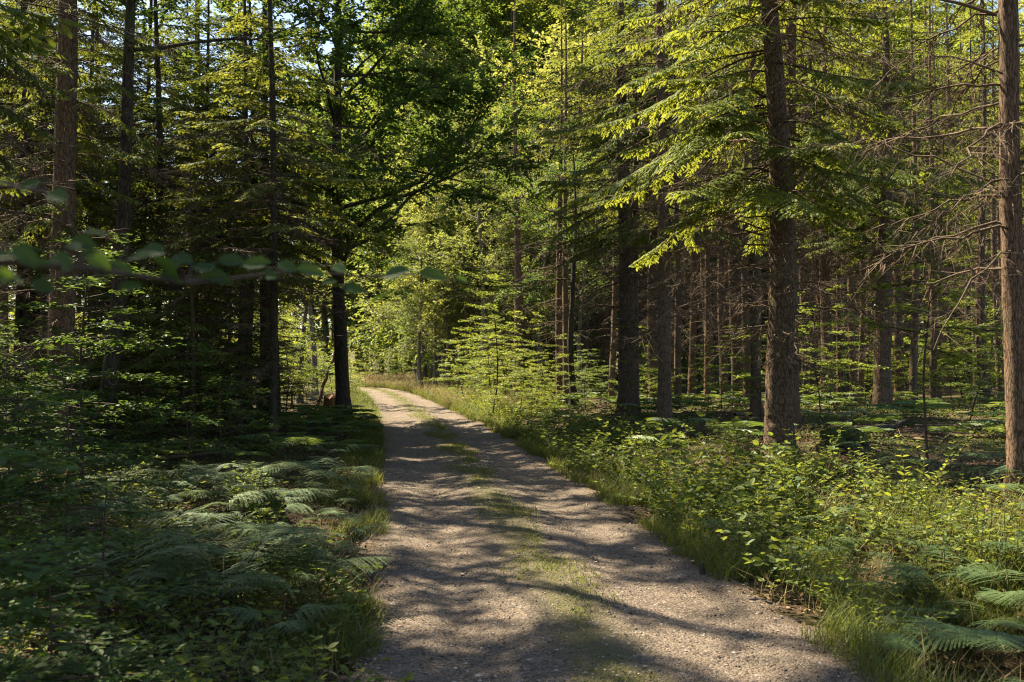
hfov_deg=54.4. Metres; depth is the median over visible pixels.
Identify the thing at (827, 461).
tall herb
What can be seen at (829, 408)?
fallen stick
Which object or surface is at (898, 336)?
spruce tree
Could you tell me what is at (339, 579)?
leafy plant
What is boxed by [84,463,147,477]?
bracken fern
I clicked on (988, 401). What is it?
bracken fern
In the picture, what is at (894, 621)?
bracken fern
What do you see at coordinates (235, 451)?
bracken fern
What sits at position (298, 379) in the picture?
beech sapling
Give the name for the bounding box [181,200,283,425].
spruce tree
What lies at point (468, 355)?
beech sapling
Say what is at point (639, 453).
bramble bush
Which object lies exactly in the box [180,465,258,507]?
bracken fern
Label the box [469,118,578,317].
broadleaf tree
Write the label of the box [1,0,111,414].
spruce tree
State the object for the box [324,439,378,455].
bracken fern
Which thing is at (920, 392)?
beech sapling
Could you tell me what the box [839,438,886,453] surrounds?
bracken fern
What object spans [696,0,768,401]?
spruce tree
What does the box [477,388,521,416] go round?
herb clump
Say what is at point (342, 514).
bracken fern
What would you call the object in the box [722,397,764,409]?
bracken fern
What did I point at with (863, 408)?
bracken fern
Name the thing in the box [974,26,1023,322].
spruce tree
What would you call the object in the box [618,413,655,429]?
bracken fern
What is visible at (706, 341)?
spruce tree
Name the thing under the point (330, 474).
bracken fern
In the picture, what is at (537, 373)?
beech sapling
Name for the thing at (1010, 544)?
bracken fern
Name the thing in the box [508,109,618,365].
broadleaf tree
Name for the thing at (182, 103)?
spruce tree
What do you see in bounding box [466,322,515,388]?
beech sapling
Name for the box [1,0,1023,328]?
sky
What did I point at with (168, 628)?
leafy plant
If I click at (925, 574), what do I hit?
bramble bush
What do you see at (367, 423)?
bracken fern
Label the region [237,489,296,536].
tree stump
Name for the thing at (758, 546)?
leafy weed
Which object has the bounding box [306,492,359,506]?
bracken fern
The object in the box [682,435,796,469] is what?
fallen stick
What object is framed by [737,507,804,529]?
bracken fern
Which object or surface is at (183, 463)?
bracken fern
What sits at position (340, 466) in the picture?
bracken fern
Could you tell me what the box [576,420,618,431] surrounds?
bracken fern
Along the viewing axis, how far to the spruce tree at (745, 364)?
31.98 m
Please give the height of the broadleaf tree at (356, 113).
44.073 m
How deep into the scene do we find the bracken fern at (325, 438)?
17.32 m
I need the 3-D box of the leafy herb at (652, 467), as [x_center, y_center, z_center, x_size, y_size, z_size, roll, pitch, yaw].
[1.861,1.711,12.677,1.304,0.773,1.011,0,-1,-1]
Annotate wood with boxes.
[8,118,1023,382]
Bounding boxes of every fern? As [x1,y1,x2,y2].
[3,435,84,448]
[21,423,90,428]
[38,498,142,539]
[41,546,165,597]
[43,480,153,526]
[50,472,136,499]
[52,549,212,612]
[53,457,120,477]
[63,528,176,574]
[68,498,132,522]
[75,417,140,429]
[77,445,151,473]
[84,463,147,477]
[86,494,153,508]
[89,475,151,502]
[90,456,135,475]
[95,453,170,477]
[95,570,286,622]
[104,441,179,463]
[107,525,201,561]
[112,469,166,490]
[112,477,182,492]
[114,459,156,476]
[121,436,190,460]
[127,527,348,599]
[129,515,243,543]
[135,464,206,482]
[137,489,289,538]
[138,490,222,517]
[140,481,207,499]
[142,508,216,526]
[143,460,196,474]
[145,439,214,465]
[146,539,237,589]
[153,523,297,563]
[155,478,259,504]
[161,468,222,488]
[162,472,239,489]
[165,512,260,552]
[173,464,344,512]
[175,534,326,604]
[177,463,226,478]
[178,418,239,438]
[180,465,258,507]
[180,476,226,499]
[181,461,223,475]
[186,457,249,495]
[205,443,254,462]
[206,463,297,487]
[208,441,306,467]
[211,462,292,490]
[212,603,334,640]
[218,488,337,520]
[220,462,268,482]
[220,545,393,616]
[222,464,309,486]
[223,534,327,571]
[224,476,288,496]
[225,521,332,550]
[231,433,330,462]
[231,564,322,591]
[232,497,307,506]
[239,460,293,476]
[240,460,296,484]
[240,460,320,496]
[240,516,339,543]
[244,432,299,452]
[264,404,315,416]
[266,461,321,475]
[276,524,386,563]
[277,409,314,415]
[277,482,329,497]
[280,457,361,489]
[286,432,335,450]
[286,502,338,523]
[289,404,353,419]
[292,509,362,535]
[297,467,378,495]
[306,444,371,460]
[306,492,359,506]
[307,456,372,478]
[310,408,360,425]
[311,405,365,420]
[315,467,377,482]
[322,409,382,425]
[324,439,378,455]
[325,425,362,440]
[332,420,384,439]
[338,409,367,425]
[540,415,586,432]
[548,405,584,418]
[552,410,589,420]
[564,392,597,405]
[568,392,599,401]
[576,400,595,407]
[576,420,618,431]
[596,410,614,416]
[608,398,655,405]
[618,403,656,417]
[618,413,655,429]
[625,433,687,456]
[639,401,687,409]
[641,417,712,438]
[647,395,689,411]
[672,398,711,414]
[684,394,710,401]
[686,391,716,397]
[693,512,771,537]
[694,476,740,495]
[703,494,780,513]
[705,392,737,400]
[705,421,754,437]
[706,394,745,408]
[718,421,797,448]
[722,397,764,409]
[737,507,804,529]
[737,529,807,543]
[744,446,794,460]
[764,556,810,573]
[766,487,827,501]
[779,536,862,556]
[796,505,861,528]
[800,395,822,405]
[800,397,837,411]
[801,410,845,423]
[810,392,860,403]
[811,392,855,400]
[811,401,841,411]
[811,575,928,599]
[820,406,850,411]
[821,507,896,546]
[825,398,856,411]
[825,606,911,624]
[828,422,894,440]
[832,412,903,435]
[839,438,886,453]
[847,408,900,424]
[854,405,887,412]
[855,455,905,477]
[867,400,916,413]
[868,552,932,583]
[869,545,1023,598]
[871,624,987,662]
[877,492,923,505]
[879,406,937,423]
[879,448,923,462]
[892,391,916,405]
[893,402,948,416]
[894,472,942,494]
[894,526,979,562]
[894,603,978,622]
[899,447,934,460]
[903,614,1006,661]
[905,398,948,409]
[907,458,995,486]
[912,599,1023,646]
[912,628,1023,672]
[925,442,1002,470]
[927,423,984,443]
[936,461,1005,487]
[950,397,980,404]
[952,566,1023,614]
[955,408,1005,426]
[962,442,1005,469]
[966,419,1006,433]
[970,416,1005,436]
[973,530,1023,558]
[976,399,1004,408]
[977,394,1004,399]
[977,402,1004,410]
[977,447,1005,460]
[977,465,1023,499]
[985,412,1005,415]
[1000,663,1023,681]
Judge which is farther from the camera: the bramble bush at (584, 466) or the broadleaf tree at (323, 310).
the broadleaf tree at (323, 310)
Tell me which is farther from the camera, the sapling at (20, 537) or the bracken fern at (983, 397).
the bracken fern at (983, 397)
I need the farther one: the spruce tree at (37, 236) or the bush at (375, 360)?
the bush at (375, 360)
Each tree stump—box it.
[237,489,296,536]
[323,395,334,417]
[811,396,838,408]
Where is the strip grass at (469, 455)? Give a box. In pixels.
[310,384,670,681]
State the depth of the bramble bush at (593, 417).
22.16 m
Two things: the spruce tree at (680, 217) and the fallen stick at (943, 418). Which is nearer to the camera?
the fallen stick at (943, 418)
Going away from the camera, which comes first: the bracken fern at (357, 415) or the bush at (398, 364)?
the bracken fern at (357, 415)
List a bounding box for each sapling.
[0,231,222,488]
[0,271,156,410]
[0,299,45,411]
[0,311,44,412]
[0,324,83,430]
[0,335,121,437]
[0,358,86,469]
[0,359,170,542]
[0,385,129,517]
[0,388,88,474]
[0,402,88,515]
[2,313,91,411]
[13,338,167,471]
[76,342,170,430]
[88,375,205,455]
[113,323,267,462]
[121,283,262,408]
[122,317,235,446]
[146,370,223,426]
[150,374,281,463]
[153,281,321,438]
[189,362,288,419]
[195,326,268,419]
[232,322,311,424]
[252,357,298,406]
[253,308,311,394]
[253,315,318,379]
[254,341,333,411]
[255,292,334,410]
[255,378,281,410]
[279,308,329,369]
[280,352,318,391]
[281,315,325,403]
[281,359,315,403]
[285,350,330,396]
[287,368,317,404]
[289,319,329,390]
[304,348,329,387]
[311,354,334,393]
[419,329,484,388]
[424,352,482,400]
[440,270,566,418]
[450,347,485,390]
[452,334,529,402]
[452,373,488,396]
[465,310,555,402]
[465,314,546,394]
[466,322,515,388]
[466,327,546,393]
[475,340,540,386]
[487,346,544,408]
[513,388,552,425]
[514,353,582,404]
[517,358,554,388]
[518,352,560,394]
[519,385,541,407]
[522,368,578,410]
[539,333,609,394]
[553,348,608,408]
[574,355,595,392]
[578,320,680,404]
[580,351,603,391]
[583,365,617,406]
[586,374,615,393]
[587,365,617,400]
[613,326,683,397]
[639,360,647,389]
[639,365,657,396]
[639,374,657,397]
[681,343,698,377]
[681,347,703,381]
[685,344,736,401]
[685,354,703,391]
[688,363,755,421]
[695,325,764,403]
[696,344,728,378]
[710,321,819,418]
[733,284,891,395]
[798,316,858,412]
[799,340,873,412]
[830,165,1003,470]
[834,322,921,401]
[848,352,912,403]
[863,342,921,399]
[865,335,909,383]
[891,335,929,382]
[891,359,928,395]
[904,355,945,391]
[904,356,928,390]
[904,375,942,404]
[907,304,997,405]
[925,345,976,398]
[927,308,1004,419]
[937,339,1003,403]
[940,348,992,403]
[946,322,994,392]
[953,331,1004,405]
[977,385,1004,408]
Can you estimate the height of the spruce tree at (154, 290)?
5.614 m
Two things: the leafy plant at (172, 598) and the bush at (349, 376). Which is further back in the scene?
the bush at (349, 376)
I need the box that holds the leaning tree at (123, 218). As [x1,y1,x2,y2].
[77,0,353,459]
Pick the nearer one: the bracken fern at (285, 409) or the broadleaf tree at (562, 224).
the bracken fern at (285, 409)
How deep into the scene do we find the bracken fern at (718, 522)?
9.53 m
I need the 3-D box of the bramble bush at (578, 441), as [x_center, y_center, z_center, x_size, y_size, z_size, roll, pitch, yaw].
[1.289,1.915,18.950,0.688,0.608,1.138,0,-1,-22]
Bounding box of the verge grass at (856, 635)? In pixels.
[247,380,1023,681]
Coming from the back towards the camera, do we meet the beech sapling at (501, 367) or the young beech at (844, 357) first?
the young beech at (844, 357)
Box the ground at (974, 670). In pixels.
[0,328,1023,681]
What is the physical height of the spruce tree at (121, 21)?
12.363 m
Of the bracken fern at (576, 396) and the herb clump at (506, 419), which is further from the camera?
the bracken fern at (576, 396)
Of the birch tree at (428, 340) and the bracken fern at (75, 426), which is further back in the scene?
the birch tree at (428, 340)
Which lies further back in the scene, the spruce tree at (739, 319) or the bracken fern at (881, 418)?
the spruce tree at (739, 319)
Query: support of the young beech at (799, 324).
on the ground at (974, 670)
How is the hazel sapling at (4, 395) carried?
on the ground at (974, 670)
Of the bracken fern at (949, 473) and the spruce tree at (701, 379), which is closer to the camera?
the bracken fern at (949, 473)
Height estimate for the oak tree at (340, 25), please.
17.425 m
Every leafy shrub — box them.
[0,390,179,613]
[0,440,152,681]
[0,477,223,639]
[0,574,189,681]
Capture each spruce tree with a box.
[0,0,116,421]
[0,0,139,431]
[0,0,151,443]
[0,0,177,431]
[0,0,191,461]
[0,1,49,342]
[0,1,87,323]
[0,4,91,62]
[0,8,51,396]
[0,11,54,320]
[0,46,49,301]
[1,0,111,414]
[37,0,277,435]
[37,1,201,417]
[44,0,173,409]
[44,146,197,442]
[47,0,152,351]
[75,224,160,409]
[76,0,250,416]
[78,177,176,429]
[92,218,165,397]
[97,181,223,435]
[99,0,312,425]
[104,0,248,407]
[119,92,270,449]
[129,0,390,449]
[134,0,344,435]
[135,0,241,336]
[153,0,355,423]
[160,173,257,397]
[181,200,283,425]
[198,0,344,420]
[218,0,360,415]
[461,0,571,394]
[497,0,734,422]
[502,0,614,404]
[502,59,562,388]
[505,0,616,404]
[543,0,576,350]
[548,11,618,390]
[549,0,767,428]
[552,0,721,415]
[568,0,646,395]
[568,0,998,463]
[573,5,618,389]
[582,0,743,405]
[586,2,708,404]
[586,34,600,382]
[587,1,656,346]
[597,3,618,381]
[617,44,644,382]
[630,0,856,415]
[633,0,715,394]
[638,3,682,349]
[640,5,734,400]
[640,24,653,383]
[656,0,710,346]
[664,0,905,436]
[671,2,751,401]
[673,8,750,390]
[673,66,737,390]
[681,0,767,401]
[681,6,714,384]
[681,11,716,385]
[682,0,798,404]
[683,45,726,380]
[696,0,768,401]
[700,6,750,349]
[710,0,768,385]
[737,47,807,345]
[737,65,799,346]
[740,0,1023,498]
[740,80,769,342]
[742,6,870,405]
[749,0,921,396]
[762,9,864,403]
[766,0,871,391]
[766,10,810,383]
[796,0,912,403]
[796,0,990,412]
[796,2,865,389]
[797,8,878,397]
[816,0,907,402]
[830,31,875,386]
[843,0,909,390]
[843,63,927,356]
[845,0,992,404]
[847,5,955,399]
[865,6,925,377]
[872,0,996,403]
[899,2,978,398]
[900,0,977,395]
[907,0,1023,403]
[908,1,962,334]
[922,2,986,393]
[923,0,1023,402]
[926,8,995,391]
[934,0,996,368]
[938,15,977,380]
[943,0,1023,399]
[952,19,999,384]
[958,31,1023,391]
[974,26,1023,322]
[987,21,1023,261]
[996,19,1023,233]
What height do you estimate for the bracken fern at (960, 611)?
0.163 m
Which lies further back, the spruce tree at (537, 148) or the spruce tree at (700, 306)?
the spruce tree at (700, 306)
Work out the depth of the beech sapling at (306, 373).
37.72 m
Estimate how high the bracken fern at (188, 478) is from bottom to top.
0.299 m
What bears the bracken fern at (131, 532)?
on the ground at (974, 670)
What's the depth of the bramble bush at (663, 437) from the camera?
12.42 m
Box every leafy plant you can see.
[0,466,44,522]
[0,503,45,545]
[0,525,57,574]
[0,537,67,590]
[0,585,93,661]
[0,597,55,641]
[0,597,74,681]
[0,643,74,678]
[1,581,137,633]
[20,506,89,531]
[21,471,104,520]
[26,583,154,640]
[31,617,193,681]
[32,631,134,681]
[43,479,109,500]
[45,569,115,605]
[48,479,115,514]
[57,523,175,582]
[78,500,194,556]
[92,451,166,497]
[95,476,205,525]
[110,592,245,667]
[116,572,238,647]
[118,512,237,579]
[124,527,237,592]
[127,486,190,510]
[129,451,192,504]
[135,568,224,609]
[136,612,232,681]
[150,514,207,540]
[160,644,292,681]
[168,541,262,584]
[174,461,284,519]
[187,482,229,497]
[197,613,328,681]
[200,628,414,681]
[202,593,336,653]
[206,461,281,502]
[208,542,282,603]
[209,492,289,544]
[216,551,315,615]
[223,502,316,566]
[253,611,372,660]
[279,574,363,609]
[279,653,323,681]
[281,476,337,500]
[281,566,376,645]
[290,529,383,596]
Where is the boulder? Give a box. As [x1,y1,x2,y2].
[810,426,879,458]
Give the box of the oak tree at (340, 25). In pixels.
[103,0,555,421]
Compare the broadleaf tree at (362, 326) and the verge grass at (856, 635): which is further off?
the broadleaf tree at (362, 326)
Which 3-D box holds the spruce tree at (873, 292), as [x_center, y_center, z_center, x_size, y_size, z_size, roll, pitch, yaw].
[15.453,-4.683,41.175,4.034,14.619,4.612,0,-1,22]
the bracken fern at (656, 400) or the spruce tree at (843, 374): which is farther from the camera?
the spruce tree at (843, 374)
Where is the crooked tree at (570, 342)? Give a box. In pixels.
[493,95,645,405]
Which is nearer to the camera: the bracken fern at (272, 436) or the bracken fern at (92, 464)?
the bracken fern at (92, 464)
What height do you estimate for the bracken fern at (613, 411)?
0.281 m
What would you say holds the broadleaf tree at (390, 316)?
on the ground at (974, 670)
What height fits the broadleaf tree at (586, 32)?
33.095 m
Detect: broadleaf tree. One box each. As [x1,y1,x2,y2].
[118,0,167,38]
[258,52,384,374]
[278,94,373,339]
[305,112,402,373]
[305,261,388,372]
[310,0,545,372]
[312,18,534,374]
[312,146,412,372]
[313,247,475,346]
[320,10,524,370]
[322,0,534,382]
[324,44,395,374]
[330,34,555,382]
[331,0,535,377]
[331,249,456,372]
[343,46,414,358]
[347,204,498,374]
[358,89,510,384]
[377,80,475,364]
[383,0,680,382]
[384,72,546,382]
[386,0,641,380]
[387,0,618,381]
[393,0,630,380]
[393,63,528,380]
[394,324,495,361]
[400,92,552,385]
[408,101,555,389]
[430,0,596,376]
[459,94,577,356]
[466,17,688,371]
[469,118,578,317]
[473,187,576,391]
[474,153,597,388]
[493,0,670,369]
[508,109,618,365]
[526,173,618,392]
[527,47,727,361]
[545,23,750,363]
[546,0,710,375]
[554,57,727,378]
[596,275,729,369]
[610,0,807,377]
[617,24,749,352]
[643,9,832,380]
[681,10,924,368]
[688,0,977,377]
[711,8,835,375]
[750,48,987,366]
[761,30,911,358]
[765,2,996,356]
[830,83,993,380]
[845,43,997,362]
[852,0,1023,337]
[903,51,1023,329]
[907,0,1023,336]
[922,0,1023,346]
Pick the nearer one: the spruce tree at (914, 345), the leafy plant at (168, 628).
the leafy plant at (168, 628)
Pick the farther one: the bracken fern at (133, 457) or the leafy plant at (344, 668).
the bracken fern at (133, 457)
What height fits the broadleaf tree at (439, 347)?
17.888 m
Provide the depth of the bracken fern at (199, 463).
13.79 m
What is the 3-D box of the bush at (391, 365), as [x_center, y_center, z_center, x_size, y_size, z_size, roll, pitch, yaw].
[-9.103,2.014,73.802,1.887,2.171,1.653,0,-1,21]
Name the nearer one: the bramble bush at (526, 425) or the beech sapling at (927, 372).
the bramble bush at (526, 425)
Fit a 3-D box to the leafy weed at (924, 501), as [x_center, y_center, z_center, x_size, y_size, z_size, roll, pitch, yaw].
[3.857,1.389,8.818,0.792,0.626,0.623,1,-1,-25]
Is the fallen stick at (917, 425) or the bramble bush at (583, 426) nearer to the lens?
the fallen stick at (917, 425)
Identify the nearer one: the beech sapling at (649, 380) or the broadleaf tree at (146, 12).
the broadleaf tree at (146, 12)
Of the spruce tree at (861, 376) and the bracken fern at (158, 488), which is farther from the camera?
the spruce tree at (861, 376)
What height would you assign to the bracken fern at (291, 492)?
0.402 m
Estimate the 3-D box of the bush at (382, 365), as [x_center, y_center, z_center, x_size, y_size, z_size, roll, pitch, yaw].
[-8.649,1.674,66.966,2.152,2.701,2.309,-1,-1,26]
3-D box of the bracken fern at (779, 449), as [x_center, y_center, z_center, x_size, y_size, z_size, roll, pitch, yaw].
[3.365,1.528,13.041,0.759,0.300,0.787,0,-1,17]
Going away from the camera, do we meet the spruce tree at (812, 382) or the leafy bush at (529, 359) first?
the spruce tree at (812, 382)
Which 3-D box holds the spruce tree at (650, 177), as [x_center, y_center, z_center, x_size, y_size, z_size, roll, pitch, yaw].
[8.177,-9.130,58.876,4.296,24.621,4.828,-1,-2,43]
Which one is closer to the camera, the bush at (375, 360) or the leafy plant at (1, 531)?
the leafy plant at (1, 531)
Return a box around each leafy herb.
[607,443,693,493]
[622,444,720,498]
[628,448,729,508]
[648,489,688,525]
[661,482,737,538]
[667,458,759,514]
[675,475,774,531]
[699,470,819,546]
[719,465,778,499]
[739,471,788,514]
[761,500,849,558]
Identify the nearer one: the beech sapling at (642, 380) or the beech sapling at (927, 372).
the beech sapling at (927, 372)
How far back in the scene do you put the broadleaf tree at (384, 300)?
100.97 m
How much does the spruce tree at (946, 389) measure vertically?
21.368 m
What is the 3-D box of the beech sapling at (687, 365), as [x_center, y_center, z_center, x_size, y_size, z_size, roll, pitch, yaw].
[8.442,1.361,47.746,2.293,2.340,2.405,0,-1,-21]
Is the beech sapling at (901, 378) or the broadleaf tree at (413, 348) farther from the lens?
the broadleaf tree at (413, 348)
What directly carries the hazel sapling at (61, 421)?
on the ground at (974, 670)
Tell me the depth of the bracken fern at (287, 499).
9.97 m
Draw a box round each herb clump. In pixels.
[444,387,486,403]
[461,395,493,410]
[462,388,513,413]
[466,386,512,408]
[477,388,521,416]
[477,402,526,426]
[478,383,511,404]
[481,406,521,425]
[498,406,527,420]
[500,385,546,412]
[527,397,563,419]
[528,387,556,408]
[530,381,565,406]
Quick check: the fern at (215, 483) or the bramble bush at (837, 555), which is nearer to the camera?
the bramble bush at (837, 555)
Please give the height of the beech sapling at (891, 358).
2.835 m
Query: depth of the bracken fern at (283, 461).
12.76 m
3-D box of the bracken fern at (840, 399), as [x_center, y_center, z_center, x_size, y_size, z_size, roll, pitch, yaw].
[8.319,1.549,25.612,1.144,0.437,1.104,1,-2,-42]
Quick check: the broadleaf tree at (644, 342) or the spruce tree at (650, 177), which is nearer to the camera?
the spruce tree at (650, 177)
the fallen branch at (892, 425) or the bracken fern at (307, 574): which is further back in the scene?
the fallen branch at (892, 425)
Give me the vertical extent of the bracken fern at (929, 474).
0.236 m
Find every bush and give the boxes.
[327,361,364,390]
[349,368,364,390]
[350,345,378,386]
[353,334,393,379]
[363,346,389,375]
[370,346,402,377]
[382,354,400,374]
[384,351,406,375]
[393,354,414,374]
[396,344,429,378]
[434,369,455,391]
[453,370,490,394]
[480,358,511,388]
[498,378,527,397]
[499,411,551,434]
[499,413,542,439]
[509,343,548,388]
[519,398,583,436]
[519,421,565,450]
[522,409,591,445]
[523,404,568,431]
[532,418,612,457]
[536,426,582,452]
[540,417,641,476]
[541,416,581,432]
[552,435,620,472]
[555,395,601,426]
[555,427,628,468]
[560,426,594,450]
[561,402,628,445]
[566,415,609,442]
[567,410,614,438]
[570,403,614,432]
[573,428,668,488]
[574,408,646,447]
[575,440,611,458]
[592,422,668,468]
[593,404,656,448]
[595,411,781,517]
[610,454,636,477]
[616,432,728,488]
[622,430,649,455]
[627,421,652,448]
[633,468,687,515]
[637,421,690,454]
[641,452,768,539]
[645,406,778,493]
[674,460,728,500]
[678,407,841,486]
[695,477,943,600]
[696,506,802,571]
[701,431,816,500]
[705,439,882,549]
[736,432,866,532]
[745,443,862,508]
[795,526,889,574]
[849,476,945,557]
[867,496,997,575]
[876,551,983,615]
[905,477,1023,580]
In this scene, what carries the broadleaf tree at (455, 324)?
on the ground at (974, 670)
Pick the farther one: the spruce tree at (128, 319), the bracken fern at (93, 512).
the spruce tree at (128, 319)
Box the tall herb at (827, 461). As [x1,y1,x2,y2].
[734,426,854,487]
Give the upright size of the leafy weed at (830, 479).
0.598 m
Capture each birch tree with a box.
[376,210,463,387]
[380,187,492,386]
[393,169,509,389]
[420,177,513,386]
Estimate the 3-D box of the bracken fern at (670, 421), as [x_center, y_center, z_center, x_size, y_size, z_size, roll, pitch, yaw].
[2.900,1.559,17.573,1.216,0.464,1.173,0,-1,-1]
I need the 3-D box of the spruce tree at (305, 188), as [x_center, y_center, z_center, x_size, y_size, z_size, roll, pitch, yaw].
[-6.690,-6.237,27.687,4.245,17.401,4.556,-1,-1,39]
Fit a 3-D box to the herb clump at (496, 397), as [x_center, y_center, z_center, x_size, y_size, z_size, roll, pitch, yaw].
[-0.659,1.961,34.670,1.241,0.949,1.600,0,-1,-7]
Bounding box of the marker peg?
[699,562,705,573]
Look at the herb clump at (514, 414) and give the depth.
26.77 m
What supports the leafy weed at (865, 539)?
on the ground at (974, 670)
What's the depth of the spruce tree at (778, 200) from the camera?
13.50 m
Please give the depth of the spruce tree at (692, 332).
35.48 m
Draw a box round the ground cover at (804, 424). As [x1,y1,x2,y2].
[0,398,1023,681]
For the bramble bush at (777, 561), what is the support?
on the ground at (974, 670)
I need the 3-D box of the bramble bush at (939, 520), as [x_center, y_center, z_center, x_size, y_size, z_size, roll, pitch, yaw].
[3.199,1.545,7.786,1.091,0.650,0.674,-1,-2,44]
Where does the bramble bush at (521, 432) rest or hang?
on the ground at (974, 670)
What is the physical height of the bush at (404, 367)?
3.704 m
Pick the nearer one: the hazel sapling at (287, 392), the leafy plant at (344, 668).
the leafy plant at (344, 668)
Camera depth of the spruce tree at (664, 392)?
20.08 m
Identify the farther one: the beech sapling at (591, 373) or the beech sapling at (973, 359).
the beech sapling at (973, 359)
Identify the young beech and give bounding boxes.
[718,278,855,376]
[733,302,872,395]
[761,268,871,364]
[765,260,944,394]
[799,278,892,388]
[841,216,993,395]
[843,302,929,387]
[903,310,974,381]
[905,240,1003,394]
[908,285,999,367]
[919,314,994,374]
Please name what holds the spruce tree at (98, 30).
on the ground at (974, 670)
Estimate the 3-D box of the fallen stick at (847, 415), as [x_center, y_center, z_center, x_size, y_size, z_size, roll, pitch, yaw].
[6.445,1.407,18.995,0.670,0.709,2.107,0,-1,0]
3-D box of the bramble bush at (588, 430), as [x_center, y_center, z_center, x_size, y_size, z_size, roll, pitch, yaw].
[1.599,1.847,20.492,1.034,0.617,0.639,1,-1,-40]
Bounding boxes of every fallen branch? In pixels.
[591,404,626,421]
[861,398,910,434]
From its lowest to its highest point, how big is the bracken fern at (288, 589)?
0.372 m
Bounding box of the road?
[310,385,910,681]
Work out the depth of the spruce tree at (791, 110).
16.20 m
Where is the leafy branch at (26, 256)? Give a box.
[0,176,467,302]
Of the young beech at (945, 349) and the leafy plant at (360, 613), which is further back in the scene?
the young beech at (945, 349)
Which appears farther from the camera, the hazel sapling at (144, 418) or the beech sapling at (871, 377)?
the beech sapling at (871, 377)
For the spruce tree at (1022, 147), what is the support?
on the ground at (974, 670)
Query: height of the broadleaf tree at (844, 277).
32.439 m
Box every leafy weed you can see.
[686,506,778,551]
[786,433,916,499]
[787,439,854,485]
[789,545,957,644]
[795,559,903,620]
[805,497,899,552]
[848,431,1007,509]
[891,461,999,529]
[913,477,1023,554]
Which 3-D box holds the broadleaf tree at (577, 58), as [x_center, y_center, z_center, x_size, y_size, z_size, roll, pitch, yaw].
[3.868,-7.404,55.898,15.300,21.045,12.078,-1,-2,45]
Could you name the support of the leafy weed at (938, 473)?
on the ground at (974, 670)
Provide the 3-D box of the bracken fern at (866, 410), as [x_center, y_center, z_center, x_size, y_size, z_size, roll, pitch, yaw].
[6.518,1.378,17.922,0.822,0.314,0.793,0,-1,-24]
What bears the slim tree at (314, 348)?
on the ground at (974, 670)
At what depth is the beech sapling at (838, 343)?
24.32 m
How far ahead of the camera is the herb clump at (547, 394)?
33.22 m
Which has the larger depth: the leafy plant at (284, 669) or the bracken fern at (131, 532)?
the bracken fern at (131, 532)
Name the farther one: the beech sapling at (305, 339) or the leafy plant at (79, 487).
the beech sapling at (305, 339)
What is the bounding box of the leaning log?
[315,344,333,409]
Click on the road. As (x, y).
(409, 433)
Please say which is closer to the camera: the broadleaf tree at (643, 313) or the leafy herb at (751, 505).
the leafy herb at (751, 505)
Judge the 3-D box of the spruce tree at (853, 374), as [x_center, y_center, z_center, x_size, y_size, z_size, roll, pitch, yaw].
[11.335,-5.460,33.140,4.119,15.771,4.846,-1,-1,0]
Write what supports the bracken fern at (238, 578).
on the ground at (974, 670)
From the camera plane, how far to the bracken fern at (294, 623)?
5.80 m
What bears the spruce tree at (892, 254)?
on the ground at (974, 670)
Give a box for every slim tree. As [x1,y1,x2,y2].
[278,196,331,402]
[289,151,331,399]
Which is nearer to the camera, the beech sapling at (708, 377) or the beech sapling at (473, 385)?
the beech sapling at (708, 377)
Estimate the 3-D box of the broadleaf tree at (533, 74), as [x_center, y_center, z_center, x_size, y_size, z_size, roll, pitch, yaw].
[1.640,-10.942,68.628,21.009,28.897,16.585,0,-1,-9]
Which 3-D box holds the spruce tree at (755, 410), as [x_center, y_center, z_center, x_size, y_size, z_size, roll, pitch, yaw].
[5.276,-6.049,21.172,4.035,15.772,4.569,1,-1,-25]
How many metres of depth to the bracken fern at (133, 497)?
10.37 m
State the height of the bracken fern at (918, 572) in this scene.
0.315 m
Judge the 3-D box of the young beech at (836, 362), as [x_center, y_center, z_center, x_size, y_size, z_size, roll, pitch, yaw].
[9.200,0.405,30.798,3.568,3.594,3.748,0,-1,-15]
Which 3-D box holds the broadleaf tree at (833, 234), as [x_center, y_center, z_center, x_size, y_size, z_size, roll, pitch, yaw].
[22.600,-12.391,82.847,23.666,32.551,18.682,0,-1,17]
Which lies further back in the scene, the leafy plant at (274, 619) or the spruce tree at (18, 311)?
the spruce tree at (18, 311)
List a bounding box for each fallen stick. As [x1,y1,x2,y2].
[162,439,246,459]
[166,445,251,474]
[287,423,329,425]
[599,425,689,454]
[650,388,694,414]
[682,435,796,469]
[684,404,764,415]
[692,401,763,411]
[733,397,764,415]
[756,436,837,456]
[803,414,871,428]
[817,393,838,413]
[836,396,866,423]
[867,424,938,451]
[884,408,960,443]
[886,410,997,420]
[914,410,980,426]
[927,417,1006,438]
[958,394,1003,408]
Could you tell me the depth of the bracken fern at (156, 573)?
6.28 m
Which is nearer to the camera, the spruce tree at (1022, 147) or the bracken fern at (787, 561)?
the bracken fern at (787, 561)
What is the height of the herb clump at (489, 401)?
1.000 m
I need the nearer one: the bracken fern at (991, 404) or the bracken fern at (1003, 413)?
the bracken fern at (1003, 413)
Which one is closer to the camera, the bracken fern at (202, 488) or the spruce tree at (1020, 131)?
the bracken fern at (202, 488)
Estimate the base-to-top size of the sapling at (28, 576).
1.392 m
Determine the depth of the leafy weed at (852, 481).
10.53 m
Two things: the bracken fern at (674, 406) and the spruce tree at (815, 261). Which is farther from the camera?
the spruce tree at (815, 261)
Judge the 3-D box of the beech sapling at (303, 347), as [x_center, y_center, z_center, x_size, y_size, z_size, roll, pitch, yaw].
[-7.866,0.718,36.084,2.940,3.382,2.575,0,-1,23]

